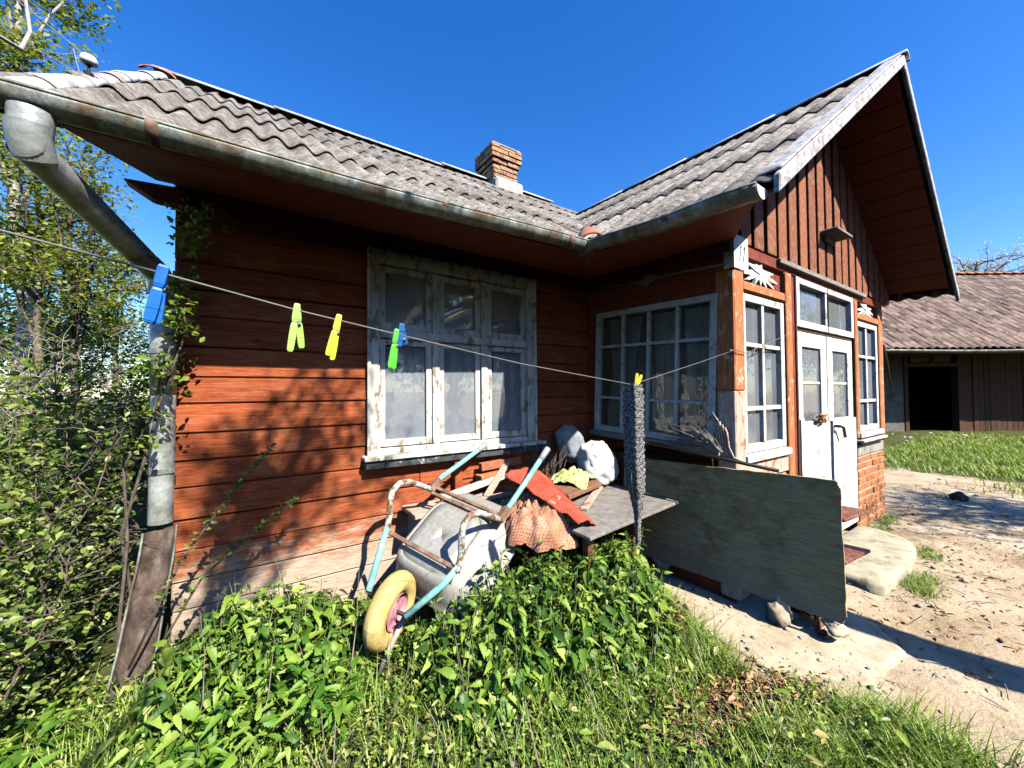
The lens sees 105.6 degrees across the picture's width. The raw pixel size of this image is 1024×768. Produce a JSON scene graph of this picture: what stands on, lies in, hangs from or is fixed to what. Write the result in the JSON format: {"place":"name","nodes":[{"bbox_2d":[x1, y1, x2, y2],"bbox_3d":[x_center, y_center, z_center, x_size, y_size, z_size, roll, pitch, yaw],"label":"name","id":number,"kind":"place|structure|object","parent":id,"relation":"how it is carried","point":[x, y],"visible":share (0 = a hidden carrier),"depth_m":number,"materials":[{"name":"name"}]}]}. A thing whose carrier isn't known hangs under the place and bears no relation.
{"place":"outdoors","nodes":[
{"label":"outdoors","id":0,"kind":"place"},
{"bbox_2d":[0,397,1023,767],"bbox_3d":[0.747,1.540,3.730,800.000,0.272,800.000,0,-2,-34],"label":"ground","id":1,"kind":"structure","parent":0,"point":[950,695],"depth_m":2.23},
{"bbox_2d":[0,317,92,486],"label":"bush","id":2,"kind":"object","parent":1,"relation":"on","point":[8,369],"visible":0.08,"depth_m":5.84,"materials":[{"name":"green plant"}]},
{"bbox_2d":[0,523,118,750],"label":"shrub","id":3,"kind":"object","parent":1,"relation":"on","point":[14,678],"visible":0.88,"depth_m":1.51,"materials":[{"name":"green plant"}]},
{"bbox_2d":[0,0,121,476],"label":"tree","id":4,"kind":"object","parent":1,"relation":"on","point":[15,58],"visible":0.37,"depth_m":5.86,"materials":[{"name":"green plant"}]},
{"bbox_2d":[0,210,135,395],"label":"tree","id":5,"kind":"object","parent":1,"relation":"on","point":[58,332],"visible":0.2,"depth_m":10.30,"materials":[{"name":"green plant"}]},
{"bbox_2d":[0,361,137,564],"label":"bush","id":6,"kind":"object","parent":1,"relation":"on","point":[6,455],"visible":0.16,"depth_m":2.96,"materials":[{"name":"green plant"}]},
{"bbox_2d":[0,302,140,422],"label":"tree","id":7,"kind":"object","parent":1,"relation":"on","point":[88,359],"visible":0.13,"depth_m":19.35,"materials":[{"name":"green plant"}]},
{"bbox_2d":[0,113,142,463],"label":"tree","id":8,"kind":"object","parent":1,"relation":"on","point":[25,216],"visible":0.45,"depth_m":5.05,"materials":[{"name":"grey plant"}]},
{"bbox_2d":[0,285,148,504],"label":"bush","id":9,"kind":"object","parent":1,"relation":"on","point":[106,385],"visible":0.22,"depth_m":4.57,"materials":[{"name":"green plant"}]},
{"bbox_2d":[0,315,149,639],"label":"shrub","id":10,"kind":"object","parent":1,"relation":"on","point":[75,448],"visible":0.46,"depth_m":2.18,"materials":[{"name":"green plant"}]},
{"bbox_2d":[1,127,148,487],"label":"tree","id":11,"kind":"object","parent":1,"relation":"on","point":[78,297],"visible":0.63,"depth_m":4.45,"materials":[{"name":"green plant"}]},
{"bbox_2d":[0,399,155,715],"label":"shrub","id":12,"kind":"object","parent":1,"relation":"on","point":[28,519],"visible":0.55,"depth_m":1.78,"materials":[{"name":"green plant"}]},
{"bbox_2d":[44,286,149,493],"bbox_3d":[-5.402,0.155,5.552,1.515,2.979,1.860,0,-2,-34],"label":"bush","id":13,"kind":"object","parent":1,"relation":"on","point":[130,443],"visible":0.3,"depth_m":5.47,"materials":[{"name":"green plant"}]},
{"bbox_2d":[50,237,148,437],"bbox_3d":[-12.488,-1.564,12.247,3.208,7.060,3.019,-1,-2,35],"label":"tree","id":14,"kind":"object","parent":1,"relation":"on","point":[116,300],"visible":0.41,"depth_m":12.25,"materials":[{"name":"green plant"}]},
{"bbox_2d":[96,524,177,721],"bbox_3d":[-1.702,1.085,1.772,0.147,0.772,0.361,0,-1,-16],"label":"drain trough","id":15,"kind":"object","parent":1,"relation":"on","point":[153,569],"visible":0.79,"depth_m":1.84,"materials":[{"name":"metal"}]},
{"bbox_2d":[92,198,238,657],"bbox_3d":[-1.688,0.260,1.880,0.486,2.490,0.474,0,-1,-11],"label":"sapling","id":16,"kind":"object","parent":1,"relation":"on","point":[184,320],"visible":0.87,"depth_m":1.85,"materials":[{"name":"green plant"}]},
{"bbox_2d":[0,590,370,767],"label":"broad leaves","id":17,"kind":"object","parent":1,"relation":"on","point":[295,691],"visible":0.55,"depth_m":1.51,"materials":[{"name":"green plant"}]},
{"bbox_2d":[127,442,275,669],"bbox_3d":[-1.474,0.780,1.895,0.568,0.948,0.072,1,-2,-39],"label":"shoot","id":18,"kind":"object","parent":1,"relation":"on","point":[162,596],"visible":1,"depth_m":1.86,"materials":[{"name":"green plant"}]},
{"bbox_2d":[137,496,299,682],"bbox_3d":[-1.425,0.976,1.940,0.640,0.720,0.070,1,-2,-38],"label":"shoot","id":19,"kind":"object","parent":1,"relation":"on","point":[234,548],"visible":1,"depth_m":1.92,"materials":[{"name":"green plant"}]},
{"bbox_2d":[107,529,691,767],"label":"nettles","id":20,"kind":"object","parent":1,"relation":"on","point":[190,711],"visible":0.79,"depth_m":1.84,"materials":[{"name":"green plant"}]},
{"bbox_2d":[129,529,685,763],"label":"nettle stems","id":21,"kind":"object","parent":1,"relation":"on","point":[308,689],"visible":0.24,"depth_m":1.87,"materials":[{"name":"green plant"}]},
{"bbox_2d":[401,492,500,604],"bbox_3d":[-0.413,1.148,2.729,0.650,0.630,0.270,0,-2,-34],"label":"bench","id":22,"kind":"object","parent":1,"relation":"on","point":[416,512],"visible":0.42,"depth_m":2.62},
{"bbox_2d":[440,472,506,500],"bbox_3d":[-0.268,0.755,2.875,0.599,0.124,0.035,1,-2,-41],"label":"plank","id":23,"kind":"object","parent":22,"relation":"on","point":[473,486],"visible":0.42,"depth_m":2.84,"materials":[{"name":"white wood"}]},
{"bbox_2d":[475,468,511,481],"bbox_3d":[-0.143,0.707,3.039,0.306,0.070,0.090,1,-2,-42],"label":"plank","id":24,"kind":"object","parent":23,"relation":"on","point":[482,476],"visible":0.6,"depth_m":2.96,"materials":[{"name":"orange wood"}]},
{"bbox_2d":[479,456,520,470],"bbox_3d":[-0.093,0.630,3.081,0.372,0.075,0.050,0,-2,-36],"label":"plank","id":25,"kind":"object","parent":24,"relation":"on","point":[494,464],"visible":0.98,"depth_m":3.04,"materials":[{"name":"orange wood"}]},
{"bbox_2d":[479,491,513,500],"bbox_3d":[-0.153,0.809,2.776,0.336,0.040,0.060,0,-1,-24],"label":"plank","id":26,"kind":"object","parent":22,"relation":"on","point":[501,495],"visible":0.46,"depth_m":2.78,"materials":[{"name":"grey wood"}]},
{"bbox_2d":[483,460,510,496],"bbox_3d":[-0.106,0.710,2.931,0.050,0.207,0.385,-1,-1,24],"label":"plank","id":27,"kind":"object","parent":26,"relation":"on","point":[491,488],"visible":0.84,"depth_m":2.90,"materials":[{"name":"beige wood"}]},
{"bbox_2d":[362,442,549,676],"bbox_3d":[-0.354,0.932,2.347,0.622,1.020,1.232,-1,-2,39],"label":"wheelbarrow","id":28,"kind":"object","parent":1,"relation":"on","point":[455,541],"visible":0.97,"depth_m":2.17,"materials":[{"name":"teal paint"}]},
{"bbox_2d":[0,49,959,649],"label":"cottage","id":29,"kind":"structure","parent":1,"relation":"on","point":[810,231],"depth_m":2.75,"materials":[{"name":"red wood"}]},
{"bbox_2d":[0,0,32,51],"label":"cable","id":30,"kind":"object","parent":29,"relation":"attached to","point":[24,42],"visible":1,"depth_m":1.88,"materials":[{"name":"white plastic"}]},
{"bbox_2d":[0,0,80,70],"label":"overhead wire","id":31,"kind":"object","parent":29,"relation":"attached to","point":[56,32],"visible":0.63,"depth_m":2.25,"materials":[{"name":"grey metal"}]},
{"bbox_2d":[0,229,785,384],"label":"clothesline","id":32,"kind":"object","parent":29,"relation":"attached to","point":[102,257],"visible":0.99,"depth_m":0.66,"materials":[{"name":"grey"}]},
{"bbox_2d":[143,264,168,324],"bbox_3d":[-0.513,-0.130,0.560,0.027,0.088,0.014,1,-2,-43],"label":"clothes peg","id":33,"kind":"object","parent":32,"relation":"attached to","point":[154,309],"visible":1,"depth_m":0.56,"materials":[{"name":"blue plastic"}]},
{"bbox_2d":[287,303,304,351],"bbox_3d":[-0.386,-0.100,0.693,0.029,0.088,0.018,0,-2,-34],"label":"clothes peg","id":34,"kind":"object","parent":32,"relation":"attached to","point":[296,326],"visible":1,"depth_m":0.69,"materials":[{"name":"green plastic"}]},
{"bbox_2d":[325,314,341,359],"bbox_3d":[-0.340,-0.089,0.741,0.031,0.089,0.017,0,-2,-34],"label":"clothes peg","id":35,"kind":"object","parent":32,"relation":"hanging from","point":[331,348],"visible":1,"depth_m":0.74,"materials":[{"name":"yellow plastic"}]},
{"bbox_2d":[388,328,398,369],"bbox_3d":[-0.254,-0.075,0.831,0.028,0.088,0.017,0,-2,-34],"label":"clothes peg","id":36,"kind":"object","parent":32,"relation":"hanging from","point":[392,362],"visible":1,"depth_m":0.83,"materials":[{"name":"green plastic"}]},
{"bbox_2d":[397,323,407,346],"bbox_3d":[-0.239,-0.106,0.846,0.023,0.052,0.018,0,-1,-15],"label":"clothes peg","id":37,"kind":"object","parent":32,"relation":"attached to","point":[402,339],"visible":1,"depth_m":0.84,"materials":[{"name":"blue plastic"}]},
{"bbox_2d":[623,384,645,546],"bbox_3d":[0.503,0.337,1.607,0.077,0.672,0.072,0,-2,-34],"label":"scarf","id":38,"kind":"object","parent":32,"relation":"hanging from","point":[634,429],"visible":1,"depth_m":1.59,"materials":[{"name":"fabric"}]},
{"bbox_2d":[635,373,642,383],"bbox_3d":[0.519,-0.004,1.602,0.047,0.082,0.020,0,-2,-34],"label":"clothes peg","id":39,"kind":"object","parent":38,"relation":"attached to","point":[638,380],"visible":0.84,"depth_m":1.59,"materials":[{"name":"yellow plastic"}]},
{"bbox_2d":[357,246,546,470],"bbox_3d":[-0.436,-0.169,3.090,1.503,1.478,0.405,0,-2,-34],"label":"window","id":40,"kind":"structure","parent":29,"relation":"in","point":[409,290],"depth_m":2.99,"materials":[{"name":"white paint"}]},
{"bbox_2d":[452,460,461,489],"bbox_3d":[-0.410,0.677,2.916,0.060,0.221,0.055,0,-2,-34],"label":"plank","id":41,"kind":"object","parent":29,"relation":"on","point":[457,477],"visible":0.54,"depth_m":2.89,"materials":[{"name":"red paint"}]},
{"bbox_2d":[590,293,720,455],"bbox_3d":[1.132,-0.079,3.217,0.161,1.179,1.216,0,-2,-34],"label":"window","id":42,"kind":"structure","parent":29,"relation":"in","point":[699,402],"depth_m":3.14,"materials":[{"name":"white paint"}]},
{"bbox_2d":[648,424,778,472],"bbox_3d":[1.345,0.416,2.691,0.082,0.252,0.882,0,-2,-34],"label":"twig broom","id":43,"kind":"object","parent":29,"relation":"on","point":[707,444],"visible":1,"depth_m":2.72,"materials":[{"name":"wood"}]},
{"bbox_2d":[709,412,742,460],"bbox_3d":[1.438,0.352,2.627,0.025,0.323,0.224,0,-2,-34],"label":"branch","id":44,"kind":"object","parent":29,"relation":"hanging from","point":[725,453],"visible":0.87,"depth_m":2.63,"materials":[{"name":"grey wood"}]},
{"bbox_2d":[743,293,791,462],"bbox_3d":[1.868,-0.046,2.897,0.700,1.190,0.113,0,-2,-34],"label":"window","id":45,"kind":"structure","parent":29,"relation":"in","point":[756,309],"depth_m":2.92,"materials":[{"name":"white paint"}]},
{"bbox_2d":[797,331,830,479],"bbox_3d":[2.651,0.469,3.395,0.682,1.830,0.100,0,-2,-34],"label":"door","id":46,"kind":"structure","parent":29,"relation":"in","point":[815,443],"depth_m":3.42,"materials":[{"name":"white paint"}]},
{"bbox_2d":[796,276,853,338],"bbox_3d":[2.919,-0.686,3.643,1.410,0.425,0.081,0,-2,-34],"label":"window","id":47,"kind":"structure","parent":29,"relation":"in","point":[823,294],"depth_m":3.62,"materials":[{"name":"white paint"}]},
{"bbox_2d":[826,337,858,529],"bbox_3d":[3.242,0.473,3.787,0.680,1.830,0.141,0,-2,-34],"label":"door","id":48,"kind":"structure","parent":29,"relation":"in","point":[843,439],"depth_m":3.79,"materials":[{"name":"white paint"}]},
{"bbox_2d":[857,321,887,444],"bbox_3d":[3.894,-0.017,4.256,0.820,1.300,0.138,0,-2,-34],"label":"window","id":49,"kind":"structure","parent":29,"relation":"in","point":[871,432],"depth_m":4.33,"materials":[{"name":"white paint"}]},
{"bbox_2d":[883,344,892,397],"bbox_3d":[4.462,-0.239,4.718,0.360,0.819,0.121,0,-1,-27],"label":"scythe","id":50,"kind":"object","parent":29,"relation":"hanging from","point":[885,357],"visible":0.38,"depth_m":4.72,"materials":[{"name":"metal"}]},
{"bbox_2d":[22,542,988,767],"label":"clover","id":51,"kind":"object","parent":1,"relation":"on","point":[508,724],"visible":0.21,"depth_m":1.59,"materials":[{"name":"green plant"}]},
{"bbox_2d":[0,536,1023,767],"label":"grass","id":52,"kind":"structure","parent":1,"relation":"on","point":[575,748],"depth_m":1.59,"materials":[{"name":"green plant"}]},
{"bbox_2d":[2,539,1023,767],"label":"weeds","id":53,"kind":"object","parent":1,"relation":"on","point":[788,690],"visible":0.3,"depth_m":1.57,"materials":[{"name":"green plant"}]},
{"bbox_2d":[198,530,829,767],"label":"dry stalks","id":54,"kind":"object","parent":1,"relation":"on","point":[352,652],"visible":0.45,"depth_m":1.63,"materials":[{"name":"plant"}]},
{"bbox_2d":[522,483,677,577],"bbox_3d":[0.643,1.155,2.784,1.100,0.602,0.864,0,-2,-34],"label":"work table","id":55,"kind":"object","parent":1,"relation":"on","point":[610,509],"visible":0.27,"depth_m":2.65,"materials":[{"name":"grey wood"}]},
{"bbox_2d":[498,489,578,552],"bbox_3d":[0.136,0.828,2.479,0.580,0.274,0.563,-1,-1,12],"label":"net sack","id":56,"kind":"object","parent":55,"relation":"on","point":[532,521],"visible":0.67,"depth_m":2.28,"materials":[{"name":"orange fabric"}]},
{"bbox_2d":[505,467,596,525],"bbox_3d":[0.250,0.725,2.477,0.382,0.308,0.598,0,-2,-34],"label":"board","id":57,"kind":"object","parent":56,"relation":"on","point":[541,485],"visible":0.94,"depth_m":2.46,"materials":[{"name":"red wood"}]},
{"bbox_2d":[554,479,601,499],"bbox_3d":[0.510,0.818,3.080,0.442,0.084,0.746,0,-1,-15],"label":"board","id":58,"kind":"object","parent":55,"relation":"on","point":[570,491],"visible":0.4,"depth_m":2.93,"materials":[{"name":"brown wood"}]},
{"bbox_2d":[525,439,566,477],"bbox_3d":[0.323,0.633,3.321,0.515,0.400,0.154,0,-2,-34],"label":"brushwood","id":59,"kind":"object","parent":58,"relation":"on","point":[552,469],"visible":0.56,"depth_m":3.29,"materials":[{"name":"brown plant"}]},
{"bbox_2d":[550,466,594,488],"bbox_3d":[0.491,0.726,3.148,0.348,0.128,0.484,-1,-1,27],"label":"rag","id":60,"kind":"object","parent":58,"relation":"on","point":[578,478],"visible":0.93,"depth_m":3.04,"materials":[{"name":"yellow fabric"}]},
{"bbox_2d":[580,486,602,510],"bbox_3d":[0.602,0.844,2.901,0.050,0.020,0.649,-1,-1,22],"label":"slat","id":61,"kind":"object","parent":55,"relation":"on","point":[589,501],"visible":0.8,"depth_m":2.80,"materials":[{"name":"beige wood"}]},
{"bbox_2d":[576,440,618,486],"bbox_3d":[0.734,0.686,3.354,0.356,0.400,0.327,0,-2,-34],"label":"sack","id":62,"kind":"object","parent":55,"relation":"on","point":[597,459],"visible":0.76,"depth_m":3.23,"materials":[{"name":"white fabric"}]},
{"bbox_2d":[555,424,584,463],"bbox_3d":[0.519,0.531,3.422,0.277,0.362,0.199,0,-2,-34],"label":"sack","id":63,"kind":"object","parent":62,"relation":"on","point":[571,437],"visible":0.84,"depth_m":3.34,"materials":[{"name":"grey fabric"}]},
{"bbox_2d":[629,494,1023,767],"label":"dry leaves","id":64,"kind":"object","parent":1,"relation":"on","point":[755,682],"visible":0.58,"depth_m":1.82,"materials":[{"name":"brown plant"}]},
{"bbox_2d":[672,478,1023,741],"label":"pebbles","id":65,"kind":"object","parent":1,"relation":"on","point":[869,668],"visible":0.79,"depth_m":2.42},
{"bbox_2d":[843,525,916,596],"bbox_3d":[3.068,1.512,3.325,1.462,0.206,0.522,0,-2,-34],"label":"doorstep","id":66,"kind":"object","parent":1,"relation":"on","point":[882,568],"visible":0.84,"depth_m":3.10,"materials":[{"name":"concrete"}]},
{"bbox_2d":[794,491,1023,766],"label":"twigs","id":67,"kind":"object","parent":1,"relation":"on","point":[1021,760],"visible":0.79,"depth_m":2.39,"materials":[{"name":"brown wood"}]},
{"bbox_2d":[790,606,815,621],"bbox_3d":[1.784,1.392,2.382,0.070,0.040,0.180,0,-1,-10],"label":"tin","id":68,"kind":"object","parent":67,"relation":"on","point":[810,617],"visible":0.34,"depth_m":2.33,"materials":[{"name":"metal"}]},
{"bbox_2d":[892,432,992,442],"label":"flowering weeds","id":69,"kind":"object","parent":1,"relation":"on","point":[942,437],"visible":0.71,"depth_m":10.29,"materials":[{"name":"plant"}]},
{"bbox_2d":[881,271,1023,431],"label":"barn","id":70,"kind":"structure","parent":1,"relation":"on","point":[959,364],"depth_m":13.50,"materials":[{"name":"paint"}]},
{"bbox_2d":[948,491,969,501],"bbox_3d":[5.866,1.487,5.101,0.172,0.150,0.193,0,-1,-5],"label":"stone","id":71,"kind":"object","parent":1,"relation":"on","point":[960,496],"visible":0.8,"depth_m":5.06,"materials":[{"name":"grey stone"}]},
{"bbox_2d":[950,237,1023,275],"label":"blossom tree","id":72,"kind":"object","parent":1,"relation":"on","point":[976,267],"visible":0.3,"depth_m":19.84,"materials":[{"name":"grey plant"}]},
{"bbox_2d":[0,0,1023,398],"label":"sky","id":73,"kind":"structure","parent":0,"point":[596,98],"materials":[{"name":"blue"}]},
{"bbox_2d":[643,565,907,687],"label":"path","id":74,"kind":"structure","parent":0,"point":[880,654],"depth_m":2.21,"materials":[{"name":"concrete"}]},
{"bbox_2d":[650,557,670,570],"bbox_3d":[1.186,1.402,3.061,0.171,0.109,0.155,0,-2,-34],"label":"stone","id":75,"kind":"object","parent":74,"relation":"on","point":[661,565],"visible":0.59,"depth_m":3.00,"materials":[{"name":"stone"}]},
{"bbox_2d":[623,456,870,628],"bbox_3d":[1.538,1.003,2.795,0.364,0.893,1.498,1,-2,-39],"label":"wooden panel","id":76,"kind":"object","parent":74,"relation":"on","point":[769,536],"visible":0.86,"depth_m":2.48,"materials":[{"name":"grey wood"}]},
{"bbox_2d":[765,595,793,627],"bbox_3d":[1.660,1.395,2.396,0.181,0.193,0.142,0,-2,-34],"label":"stone","id":77,"kind":"object","parent":74,"relation":"on","point":[779,613],"visible":0.9,"depth_m":2.35,"materials":[{"name":"stone"}]},
{"bbox_2d":[814,628,828,639],"bbox_3d":[1.784,1.436,2.236,0.068,0.047,0.062,-1,-1,33],"label":"stone","id":78,"kind":"object","parent":74,"relation":"on","point":[823,633],"visible":1,"depth_m":2.22,"materials":[{"name":"stone"}]},
{"bbox_2d":[820,618,850,637],"bbox_3d":[1.836,1.382,2.203,0.119,0.086,0.123,0,-1,1],"label":"stone","id":79,"kind":"object","parent":74,"relation":"on","point":[836,629],"visible":0.88,"depth_m":2.17,"materials":[{"name":"stone"}]},
{"bbox_2d":[866,512,957,602],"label":"grass","id":80,"kind":"structure","parent":0,"point":[910,579],"depth_m":2.95,"materials":[{"name":"green plant"}]},
{"bbox_2d":[882,430,1023,498],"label":"grass","id":81,"kind":"structure","parent":0,"point":[967,447],"depth_m":8.35,"materials":[{"name":"green plant"}]},
{"bbox_2d":[889,460,1022,518],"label":"grass","id":82,"kind":"structure","parent":0,"point":[949,490],"depth_m":5.95,"materials":[{"name":"green plant"}]}
]}

